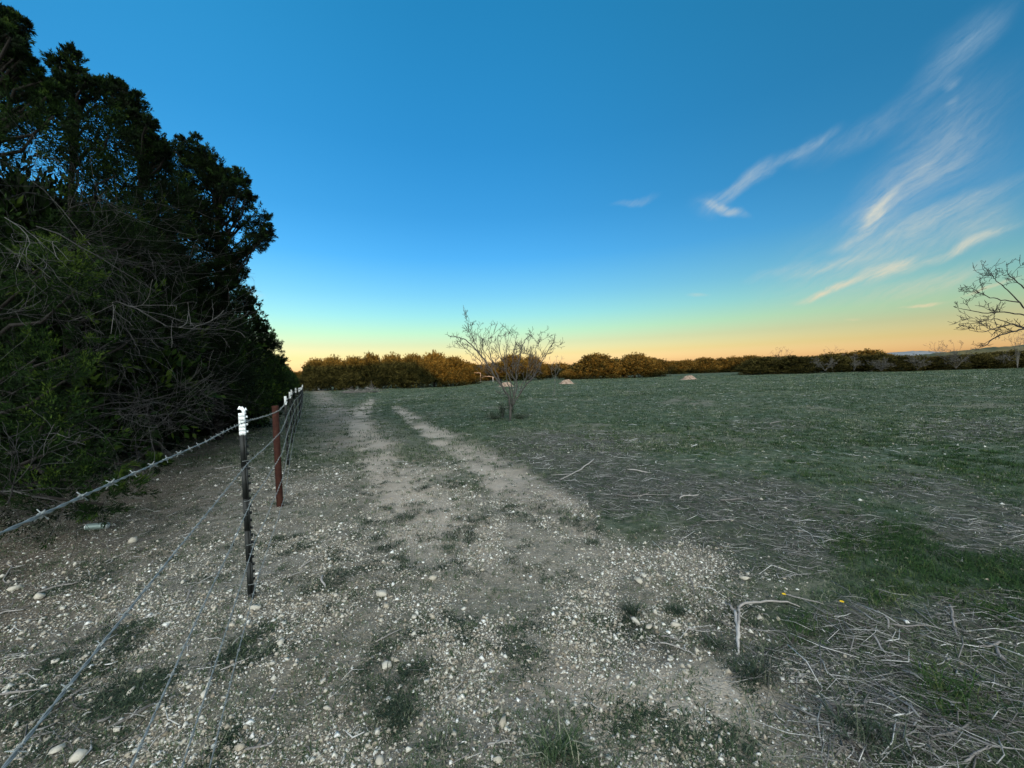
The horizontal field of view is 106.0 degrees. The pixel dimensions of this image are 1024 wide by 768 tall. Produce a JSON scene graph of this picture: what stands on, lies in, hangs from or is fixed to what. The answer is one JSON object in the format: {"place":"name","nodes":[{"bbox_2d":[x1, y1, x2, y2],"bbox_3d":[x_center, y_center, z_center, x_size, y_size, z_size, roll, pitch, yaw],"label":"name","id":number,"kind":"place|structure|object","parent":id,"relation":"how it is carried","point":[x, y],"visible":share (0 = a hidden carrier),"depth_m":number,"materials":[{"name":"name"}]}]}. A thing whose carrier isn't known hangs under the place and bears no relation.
{"place":"outdoors","nodes":[
{"label":"outdoors","id":0,"kind":"place"},
{"bbox_2d":[345,399,598,562],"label":"dirt track","id":1,"kind":"structure","parent":0,"point":[513,473],"depth_m":5.41,"materials":[{"name":"soil"}]},
{"bbox_2d":[0,367,1023,767],"bbox_3d":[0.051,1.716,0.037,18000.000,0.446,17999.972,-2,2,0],"label":"ground","id":2,"kind":"structure","parent":0,"point":[500,577],"depth_m":3.14,"materials":[{"name":"soil"}]},
{"bbox_2d":[7,584,22,591],"bbox_3d":[-3.814,1.569,2.962,0.048,0.048,0.079,0,2,37],"label":"rock","id":3,"kind":"object","parent":2,"relation":"on","point":[13,588],"visible":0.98,"depth_m":2.95,"materials":[{"name":"stone"}]},
{"bbox_2d":[0,688,42,694],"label":"stick","id":4,"kind":"object","parent":2,"relation":"on","point":[12,692],"visible":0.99,"depth_m":1.93,"materials":[{"name":"grey wood"}]},
{"bbox_2d":[33,593,45,599],"bbox_3d":[-3.426,1.536,2.806,0.048,0.048,0.056,-2,2,0],"label":"rock","id":5,"kind":"object","parent":2,"relation":"on","point":[37,596],"visible":1,"depth_m":2.79,"materials":[{"name":"stone"}]},
{"bbox_2d":[48,743,65,754],"bbox_3d":[-1.932,1.551,1.638,0.052,0.021,0.040,-3,2,-27],"label":"rock","id":6,"kind":"object","parent":2,"relation":"on","point":[55,749],"visible":1,"depth_m":1.63,"materials":[{"name":"stone"}]},
{"bbox_2d":[37,581,80,592],"bbox_3d":[-3.449,1.540,2.949,0.223,0.017,0.042,-3,2,-45],"label":"stick","id":7,"kind":"object","parent":2,"relation":"on","point":[58,585],"visible":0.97,"depth_m":2.94,"materials":[{"name":"grey wood"}]},
{"bbox_2d":[69,748,87,763],"bbox_3d":[-1.807,1.549,1.602,0.060,0.049,0.051,-2,2,0],"label":"rock","id":8,"kind":"object","parent":2,"relation":"on","point":[78,754],"visible":0.97,"depth_m":1.60,"materials":[{"name":"stone"}]},
{"bbox_2d":[84,523,109,529],"bbox_3d":[-4.482,1.538,4.169,0.218,0.073,0.074,-2,2,0],"label":"tin can","id":9,"kind":"object","parent":2,"relation":"on","point":[93,526],"visible":0.81,"depth_m":4.14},
{"bbox_2d":[0,144,227,499],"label":"juniper tree","id":10,"kind":"object","parent":2,"relation":"on","point":[21,207],"visible":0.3,"depth_m":6.45,"materials":[{"name":"green plant"}]},
{"bbox_2d":[0,166,238,461],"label":"juniper tree","id":11,"kind":"object","parent":2,"relation":"on","point":[181,436],"visible":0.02,"depth_m":8.60,"materials":[{"name":"green plant"}]},
{"bbox_2d":[1,72,241,468],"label":"juniper tree","id":12,"kind":"object","parent":2,"relation":"on","point":[159,148],"visible":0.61,"depth_m":7.20,"materials":[{"name":"green plant"}]},
{"bbox_2d":[0,2,246,559],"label":"juniper tree","id":13,"kind":"object","parent":2,"relation":"on","point":[22,74],"visible":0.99,"depth_m":4.25,"materials":[{"name":"green plant"}]},
{"bbox_2d":[0,40,257,482],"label":"juniper tree","id":14,"kind":"object","parent":2,"relation":"on","point":[77,80],"visible":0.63,"depth_m":5.86,"materials":[{"name":"green plant"}]},
{"bbox_2d":[3,130,277,486],"bbox_3d":[-7.168,-1.772,8.545,3.608,8.520,7.793,-3,2,-29],"label":"juniper tree","id":15,"kind":"object","parent":2,"relation":"on","point":[220,182],"visible":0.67,"depth_m":9.00,"materials":[{"name":"green plant"}]},
{"bbox_2d":[0,427,288,767],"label":"leaf litter","id":16,"kind":"object","parent":2,"relation":"on","point":[106,718],"visible":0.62,"depth_m":2.13,"materials":[{"name":"brown plant"}]},
{"bbox_2d":[0,385,302,767],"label":"barbed wire fence","id":17,"kind":"object","parent":2,"relation":"on","point":[247,503],"visible":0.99,"depth_m":2.48,"materials":[{"name":"metal"}]},
{"bbox_2d":[110,216,250,448],"bbox_3d":[-10.016,-1.187,10.434,5.063,7.165,5.059,-2,2,4],"label":"juniper tree","id":18,"kind":"object","parent":2,"relation":"on","point":[189,416],"depth_m":10.72,"materials":[{"name":"green plant"}]},
{"bbox_2d":[173,300,289,438],"bbox_3d":[-9.354,-0.505,11.649,4.405,5.077,4.554,-2,2,-20],"label":"juniper tree","id":19,"kind":"object","parent":2,"relation":"on","point":[262,384],"visible":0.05,"depth_m":11.61,"materials":[{"name":"green plant"}]},
{"bbox_2d":[234,744,244,751],"bbox_3d":[-1.147,1.530,1.625,0.036,0.032,0.033,-3,2,-38],"label":"rock","id":20,"kind":"object","parent":2,"relation":"on","point":[238,747],"visible":1,"depth_m":1.62,"materials":[{"name":"stone"}]},
{"bbox_2d":[227,284,279,388],"bbox_3d":[-8.125,-0.810,11.653,5.168,4.836,2.468,0,2,40],"label":"juniper tree","id":21,"kind":"object","parent":2,"relation":"on","point":[263,329],"visible":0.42,"depth_m":12.43,"materials":[{"name":"green plant"}]},
{"bbox_2d":[245,744,271,749],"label":"stick","id":22,"kind":"object","parent":2,"relation":"on","point":[254,747],"visible":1,"depth_m":1.62,"materials":[{"name":"grey wood"}]},
{"bbox_2d":[259,328,290,387],"bbox_3d":[-10.773,-0.446,16.968,1.988,4.125,1.462,-2,2,0],"label":"juniper tree","id":23,"kind":"object","parent":2,"relation":"on","point":[282,359],"visible":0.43,"depth_m":16.95,"materials":[{"name":"green plant"}]},
{"bbox_2d":[267,354,293,408],"bbox_3d":[-13.931,-0.153,20.491,3.602,4.433,3.600,-1,2,22],"label":"juniper tree","id":24,"kind":"object","parent":2,"relation":"on","point":[282,382],"visible":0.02,"depth_m":20.99,"materials":[{"name":"green plant"}]},
{"bbox_2d":[272,353,293,401],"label":"juniper tree","id":25,"kind":"object","parent":2,"relation":"on","point":[285,388],"visible":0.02,"depth_m":23.94,"materials":[{"name":"green plant"}]},
{"bbox_2d":[273,352,296,404],"bbox_3d":[-17.374,-0.231,27.160,3.883,4.781,3.885,-2,2,3],"label":"juniper tree","id":26,"kind":"object","parent":2,"relation":"on","point":[291,385],"visible":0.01,"depth_m":27.71,"materials":[{"name":"green plant"}]},
{"bbox_2d":[287,369,300,398],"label":"juniper tree","id":27,"kind":"object","parent":2,"relation":"on","point":[294,387],"visible":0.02,"depth_m":31.74,"materials":[{"name":"green plant"}]},
{"bbox_2d":[298,357,332,390],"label":"juniper tree","id":28,"kind":"object","parent":2,"relation":"on","point":[308,378],"visible":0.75,"depth_m":58.39,"materials":[{"name":"green plant"}]},
{"bbox_2d":[315,354,350,390],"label":"juniper tree","id":29,"kind":"object","parent":2,"relation":"on","point":[328,366],"visible":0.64,"depth_m":58.33,"materials":[{"name":"green plant"}]},
{"bbox_2d":[329,355,371,390],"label":"juniper tree","id":30,"kind":"object","parent":2,"relation":"on","point":[350,365],"visible":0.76,"depth_m":58.22,"materials":[{"name":"green plant"}]},
{"bbox_2d":[342,384,384,392],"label":"brush pile","id":31,"kind":"object","parent":2,"relation":"on","point":[359,390],"visible":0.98,"depth_m":46.03,"materials":[{"name":"grey wood"}]},
{"bbox_2d":[332,648,407,718],"bbox_3d":[-0.703,1.492,1.930,0.406,0.053,0.360,-3,2,-25],"label":"grass tuft","id":32,"kind":"object","parent":2,"relation":"on","point":[360,686],"visible":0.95,"depth_m":1.89,"materials":[{"name":"green plant"}]},
{"bbox_2d":[352,351,389,388],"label":"juniper tree","id":33,"kind":"object","parent":2,"relation":"on","point":[369,362],"visible":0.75,"depth_m":58.74,"materials":[{"name":"green plant"}]},
{"bbox_2d":[375,755,384,764],"bbox_3d":[-0.533,1.515,1.552,0.036,0.029,0.036,-1,2,11],"label":"rock","id":34,"kind":"object","parent":2,"relation":"on","point":[380,760],"visible":1,"depth_m":1.55,"materials":[{"name":"stone"}]},
{"bbox_2d":[376,590,386,596],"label":"rock","id":35,"kind":"object","parent":2,"relation":"on","point":[379,593],"visible":1,"depth_m":2.70,"materials":[{"name":"stone"}]},
{"bbox_2d":[382,660,391,669],"bbox_3d":[-0.669,1.496,2.060,0.049,0.036,0.062,-2,2,-23],"label":"rock","id":36,"kind":"object","parent":2,"relation":"on","point":[384,664],"visible":1,"depth_m":2.05,"materials":[{"name":"stone"}]},
{"bbox_2d":[370,351,411,388],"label":"juniper tree","id":37,"kind":"object","parent":2,"relation":"on","point":[388,364],"visible":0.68,"depth_m":58.42,"materials":[{"name":"green plant"}]},
{"bbox_2d":[354,677,432,755],"bbox_3d":[-0.563,1.486,1.806,0.346,0.076,0.417,-3,2,-36],"label":"grass tuft","id":38,"kind":"object","parent":2,"relation":"on","point":[400,707],"visible":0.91,"depth_m":1.76,"materials":[{"name":"green plant"}]},
{"bbox_2d":[390,353,431,387],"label":"juniper tree","id":39,"kind":"object","parent":2,"relation":"on","point":[410,364],"visible":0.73,"depth_m":58.46,"materials":[{"name":"green plant"}]},
{"bbox_2d":[412,349,455,387],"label":"juniper tree","id":40,"kind":"object","parent":2,"relation":"on","point":[435,364],"visible":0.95,"depth_m":58.57,"materials":[{"name":"green plant"}]},
{"bbox_2d":[1,456,869,767],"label":"twig litter","id":41,"kind":"object","parent":2,"relation":"on","point":[381,660],"visible":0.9,"depth_m":1.91,"materials":[{"name":"brown wood"}]},
{"bbox_2d":[436,355,476,386],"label":"juniper tree","id":42,"kind":"object","parent":2,"relation":"on","point":[459,367],"visible":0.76,"depth_m":60.42,"materials":[{"name":"green plant"}]},
{"bbox_2d":[0,446,938,767],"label":"weeds","id":43,"kind":"object","parent":2,"relation":"on","point":[140,696],"visible":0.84,"depth_m":2.08,"materials":[{"name":"green plant"}]},
{"bbox_2d":[455,361,484,384],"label":"juniper tree","id":44,"kind":"object","parent":2,"relation":"on","point":[474,379],"visible":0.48,"depth_m":62.04,"materials":[{"name":"green plant"}]},
{"bbox_2d":[478,364,494,380],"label":"juniper tree","id":45,"kind":"object","parent":2,"relation":"on","point":[485,378],"visible":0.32,"depth_m":80.63,"materials":[{"name":"green plant"}]},
{"bbox_2d":[485,410,501,418],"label":"shrub","id":46,"kind":"object","parent":2,"relation":"on","point":[493,416],"visible":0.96,"depth_m":13.05,"materials":[{"name":"green plant"}]},
{"bbox_2d":[487,738,513,745],"bbox_3d":[-0.048,1.490,1.609,0.113,0.016,0.012,-2,2,-11],"label":"stick","id":47,"kind":"object","parent":2,"relation":"on","point":[501,741],"visible":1,"depth_m":1.61,"materials":[{"name":"grey wood"}]},
{"bbox_2d":[495,402,506,417],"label":"shrub","id":48,"kind":"object","parent":2,"relation":"on","point":[501,411],"visible":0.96,"depth_m":13.37,"materials":[{"name":"green plant"}]},
{"bbox_2d":[498,714,505,727],"bbox_3d":[-0.035,1.493,1.712,0.029,0.031,0.066,-1,2,29],"label":"rock","id":49,"kind":"object","parent":2,"relation":"on","point":[502,721],"visible":1,"depth_m":1.70,"materials":[{"name":"stone"}]},
{"bbox_2d":[446,306,564,420],"bbox_3d":[-0.225,-0.611,12.541,3.747,3.695,2.140,-2,2,0],"label":"mesquite tree","id":50,"kind":"object","parent":2,"relation":"on","point":[492,365],"visible":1,"depth_m":12.52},
{"bbox_2d":[490,354,528,380],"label":"juniper tree","id":51,"kind":"object","parent":2,"relation":"on","point":[501,374],"visible":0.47,"depth_m":72.62,"materials":[{"name":"green plant"}]},
{"bbox_2d":[0,431,1023,767],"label":"gravel","id":52,"kind":"structure","parent":2,"relation":"on","point":[340,715],"depth_m":2.21,"materials":[{"name":"gravel"}]},
{"bbox_2d":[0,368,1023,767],"bbox_3d":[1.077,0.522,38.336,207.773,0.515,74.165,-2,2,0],"label":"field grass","id":53,"kind":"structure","parent":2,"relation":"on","point":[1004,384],"depth_m":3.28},
{"bbox_2d":[511,411,529,418],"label":"shrub","id":54,"kind":"object","parent":2,"relation":"on","point":[518,416],"visible":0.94,"depth_m":13.00,"materials":[{"name":"green plant"}]},
{"bbox_2d":[511,355,548,380],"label":"juniper tree","id":55,"kind":"object","parent":2,"relation":"on","point":[544,371],"visible":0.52,"depth_m":72.33,"materials":[{"name":"green plant"}]},
{"bbox_2d":[542,364,564,378],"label":"juniper tree","id":56,"kind":"object","parent":2,"relation":"on","point":[549,367],"visible":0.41,"depth_m":86.42,"materials":[{"name":"green plant"}]},
{"bbox_2d":[547,362,571,376],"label":"juniper tree","id":57,"kind":"object","parent":2,"relation":"on","point":[563,365],"visible":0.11,"depth_m":101.55,"materials":[{"name":"green plant"}]},
{"bbox_2d":[502,709,617,767],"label":"grass tuft","id":58,"kind":"object","parent":2,"relation":"on","point":[545,754],"visible":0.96,"depth_m":1.54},
{"bbox_2d":[557,368,580,379],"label":"juniper tree","id":59,"kind":"object","parent":2,"relation":"on","point":[567,374],"visible":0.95,"depth_m":68.66,"materials":[{"name":"green plant"}]},
{"bbox_2d":[128,373,1022,478],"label":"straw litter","id":60,"kind":"object","parent":2,"relation":"on","point":[704,426],"visible":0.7,"depth_m":10.29,"materials":[{"name":"brown plant"}]},
{"bbox_2d":[546,716,605,767],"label":"grass tuft","id":61,"kind":"object","parent":2,"relation":"on","point":[565,737],"visible":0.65,"depth_m":1.58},
{"bbox_2d":[565,352,625,378],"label":"juniper tree","id":62,"kind":"object","parent":2,"relation":"on","point":[598,364],"visible":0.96,"depth_m":67.55,"materials":[{"name":"green plant"}]},
{"bbox_2d":[611,593,653,624],"bbox_3d":[0.753,1.429,2.439,0.316,0.081,0.417,-1,2,24],"label":"grass tuft","id":63,"kind":"object","parent":2,"relation":"on","point":[630,610],"visible":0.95,"depth_m":2.44,"materials":[{"name":"green plant"}]},
{"bbox_2d":[613,351,664,377],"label":"juniper tree","id":64,"kind":"object","parent":2,"relation":"on","point":[641,364],"visible":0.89,"depth_m":67.64,"materials":[{"name":"green plant"}]},
{"bbox_2d":[643,357,676,376],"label":"juniper tree","id":65,"kind":"object","parent":2,"relation":"on","point":[666,366],"visible":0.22,"depth_m":70.91,"materials":[{"name":"green plant"}]},
{"bbox_2d":[652,598,695,615],"bbox_3d":[1.047,1.424,2.452,0.300,0.069,0.293,-1,2,33],"label":"grass tuft","id":66,"kind":"object","parent":2,"relation":"on","point":[674,610],"visible":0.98,"depth_m":2.45,"materials":[{"name":"green plant"}]},
{"bbox_2d":[663,360,690,373],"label":"juniper tree","id":67,"kind":"object","parent":2,"relation":"on","point":[679,365],"visible":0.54,"depth_m":91.55,"materials":[{"name":"green plant"}]},
{"bbox_2d":[680,359,704,373],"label":"juniper tree","id":68,"kind":"object","parent":2,"relation":"on","point":[688,363],"visible":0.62,"depth_m":93.64,"materials":[{"name":"green plant"}]},
{"bbox_2d":[686,357,721,372],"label":"juniper tree","id":69,"kind":"object","parent":2,"relation":"on","point":[709,365],"visible":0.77,"depth_m":93.43,"materials":[{"name":"green plant"}]},
{"bbox_2d":[694,626,733,655],"bbox_3d":[1.120,1.439,2.140,0.236,0.058,0.263,-1,2,18],"label":"grass tuft","id":70,"kind":"object","parent":2,"relation":"on","point":[708,642],"visible":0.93,"depth_m":2.15,"materials":[{"name":"green plant"}]},
{"bbox_2d":[714,357,736,372],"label":"juniper tree","id":71,"kind":"object","parent":2,"relation":"on","point":[723,361],"visible":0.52,"depth_m":95.84,"materials":[{"name":"green plant"}]},
{"bbox_2d":[721,355,742,371],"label":"juniper tree","id":72,"kind":"object","parent":2,"relation":"on","point":[733,358],"visible":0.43,"depth_m":95.93,"materials":[{"name":"green plant"}]},
{"bbox_2d":[467,417,1023,767],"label":"wood litter","id":73,"kind":"object","parent":2,"relation":"on","point":[910,708],"visible":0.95,"depth_m":2.10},
{"bbox_2d":[731,355,760,371],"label":"juniper tree","id":74,"kind":"object","parent":2,"relation":"on","point":[745,358],"visible":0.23,"depth_m":95.02,"materials":[{"name":"green plant"}]},
{"bbox_2d":[733,355,787,374],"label":"juniper tree","id":75,"kind":"object","parent":2,"relation":"on","point":[758,365],"visible":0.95,"depth_m":62.59,"materials":[{"name":"green plant"}]},
{"bbox_2d":[725,600,799,653],"bbox_3d":[1.444,1.409,2.379,0.703,0.069,0.294,-3,2,-31],"label":"forked branch","id":76,"kind":"object","parent":2,"relation":"on","point":[737,620],"visible":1,"depth_m":2.37,"materials":[{"name":"grey wood"}]},
{"bbox_2d":[722,639,808,698],"bbox_3d":[1.264,1.417,1.914,0.469,0.104,0.389,-2,2,0],"label":"grass tuft","id":77,"kind":"object","parent":2,"relation":"on","point":[754,666],"visible":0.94,"depth_m":1.92,"materials":[{"name":"green plant"}]},
{"bbox_2d":[762,655,770,721],"bbox_3d":[1.101,1.317,1.670,0.041,0.293,0.007,-2,2,0],"label":"dry stalk","id":78,"kind":"object","parent":2,"relation":"on","point":[768,689],"visible":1,"depth_m":1.67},
{"bbox_2d":[547,416,1023,734],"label":"green grass","id":79,"kind":"structure","parent":2,"relation":"on","point":[957,581],"depth_m":3.06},
{"bbox_2d":[771,354,825,373],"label":"juniper tree","id":80,"kind":"object","parent":2,"relation":"on","point":[795,363],"visible":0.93,"depth_m":60.54,"materials":[{"name":"green plant"}]},
{"bbox_2d":[798,355,835,372],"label":"juniper tree","id":81,"kind":"object","parent":2,"relation":"on","point":[814,357],"visible":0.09,"depth_m":64.02,"materials":[{"name":"green plant"}]},
{"bbox_2d":[813,357,839,370],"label":"bare shrub","id":82,"kind":"object","parent":2,"relation":"on","point":[828,364],"visible":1,"depth_m":55.09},
{"bbox_2d":[812,352,859,372],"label":"juniper tree","id":83,"kind":"object","parent":2,"relation":"on","point":[844,363],"visible":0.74,"depth_m":62.34,"materials":[{"name":"green plant"}]},
{"bbox_2d":[831,352,870,371],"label":"juniper tree","id":84,"kind":"object","parent":2,"relation":"on","point":[850,354],"visible":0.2,"depth_m":64.25,"materials":[{"name":"green plant"}]},
{"bbox_2d":[829,698,887,706],"bbox_3d":[1.581,1.435,1.739,0.290,0.018,0.040,-2,2,-4],"label":"stick","id":85,"kind":"object","parent":2,"relation":"on","point":[833,703],"visible":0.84,"depth_m":1.73,"materials":[{"name":"grey wood"}]},
{"bbox_2d":[784,674,935,767],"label":"grass tuft","id":86,"kind":"object","parent":2,"relation":"on","point":[883,733],"visible":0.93,"depth_m":1.56,"materials":[{"name":"green plant"}]},
{"bbox_2d":[852,352,894,371],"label":"juniper tree","id":87,"kind":"object","parent":2,"relation":"on","point":[870,358],"visible":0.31,"depth_m":61.93,"materials":[{"name":"green plant"}]},
{"bbox_2d":[852,348,895,356],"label":"juniper tree","id":88,"kind":"object","parent":2,"relation":"on","point":[868,351],"visible":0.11,"depth_m":78.34,"materials":[{"name":"green plant"}]},
{"bbox_2d":[865,357,893,370],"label":"bare shrub","id":89,"kind":"object","parent":2,"relation":"on","point":[883,366],"visible":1,"depth_m":54.54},
{"bbox_2d":[852,712,919,727],"bbox_3d":[1.589,1.428,1.645,0.230,0.018,0.016,-1,2,22],"label":"stick","id":90,"kind":"object","parent":2,"relation":"on","point":[859,714],"visible":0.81,"depth_m":1.64,"materials":[{"name":"grey wood"}]},
{"bbox_2d":[866,354,930,371],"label":"juniper tree","id":91,"kind":"object","parent":2,"relation":"on","point":[899,362],"visible":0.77,"depth_m":56.72,"materials":[{"name":"green plant"}]},
{"bbox_2d":[890,622,931,626],"bbox_3d":[2.316,1.393,2.233,0.226,0.018,0.027,-2,2,6],"label":"stick","id":92,"kind":"object","parent":2,"relation":"on","point":[918,624],"visible":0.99,"depth_m":2.23,"materials":[{"name":"grey wood"}]},
{"bbox_2d":[905,353,930,369],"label":"bare shrub","id":93,"kind":"object","parent":2,"relation":"on","point":[916,360],"visible":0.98,"depth_m":54.70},
{"bbox_2d":[902,354,944,370],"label":"juniper tree","id":94,"kind":"object","parent":2,"relation":"on","point":[934,367],"visible":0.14,"depth_m":57.62,"materials":[{"name":"green plant"}]},
{"bbox_2d":[907,355,972,370],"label":"juniper tree","id":95,"kind":"object","parent":2,"relation":"on","point":[937,360],"visible":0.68,"depth_m":56.51,"materials":[{"name":"green plant"}]},
{"bbox_2d":[870,640,1023,743],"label":"grass tuft","id":96,"kind":"object","parent":2,"relation":"on","point":[972,685],"visible":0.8,"depth_m":1.77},
{"bbox_2d":[928,339,979,367],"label":"bare shrub","id":97,"kind":"object","parent":2,"relation":"on","point":[951,359],"visible":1,"depth_m":55.05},
{"bbox_2d":[949,604,960,636],"bbox_3d":[2.593,1.385,2.266,0.023,0.019,0.390,0,2,43],"label":"stick","id":98,"kind":"object","parent":2,"relation":"on","point":[953,620],"visible":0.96,"depth_m":2.25,"materials":[{"name":"grey wood"}]},
{"bbox_2d":[931,718,982,738],"bbox_3d":[1.863,1.426,1.601,0.355,0.023,0.024,-2,2,-16],"label":"stick","id":99,"kind":"object","parent":2,"relation":"on","point":[956,731],"visible":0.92,"depth_m":1.58,"materials":[{"name":"grey wood"}]},
{"bbox_2d":[964,744,991,761],"bbox_3d":[1.800,1.421,1.490,0.171,0.021,0.013,-2,2,-18],"label":"stick","id":100,"kind":"object","parent":2,"relation":"on","point":[970,758],"visible":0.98,"depth_m":1.49,"materials":[{"name":"grey wood"}]},
{"bbox_2d":[947,257,1023,349],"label":"mesquite tree","id":101,"kind":"object","parent":2,"relation":"on","point":[993,311],"visible":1,"depth_m":10.93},
{"bbox_2d":[955,352,1019,368],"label":"juniper tree","id":102,"kind":"object","parent":2,"relation":"on","point":[982,360],"visible":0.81,"depth_m":55.91,"materials":[{"name":"green plant"}]},
{"bbox_2d":[994,349,1023,367],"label":"juniper tree","id":103,"kind":"object","parent":2,"relation":"on","point":[1015,356],"visible":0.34,"depth_m":56.83,"materials":[{"name":"green plant"}]},
{"bbox_2d":[1002,331,1023,368],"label":"bare tree","id":104,"kind":"object","parent":2,"relation":"on","point":[1017,360],"visible":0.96,"depth_m":50.01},
{"bbox_2d":[0,0,1023,371],"label":"sky","id":105,"kind":"structure","parent":0,"point":[673,180],"materials":[{"name":"blue"}]},
{"bbox_2d":[887,351,935,355],"bbox_3d":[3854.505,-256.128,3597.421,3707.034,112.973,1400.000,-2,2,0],"label":"distant hill","id":106,"kind":"structure","parent":0,"point":[909,353],"depth_m":3354.10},
{"bbox_2d":[918,345,1023,356],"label":"wooded ridge","id":107,"kind":"structure","parent":0,"point":[991,349],"depth_m":245.28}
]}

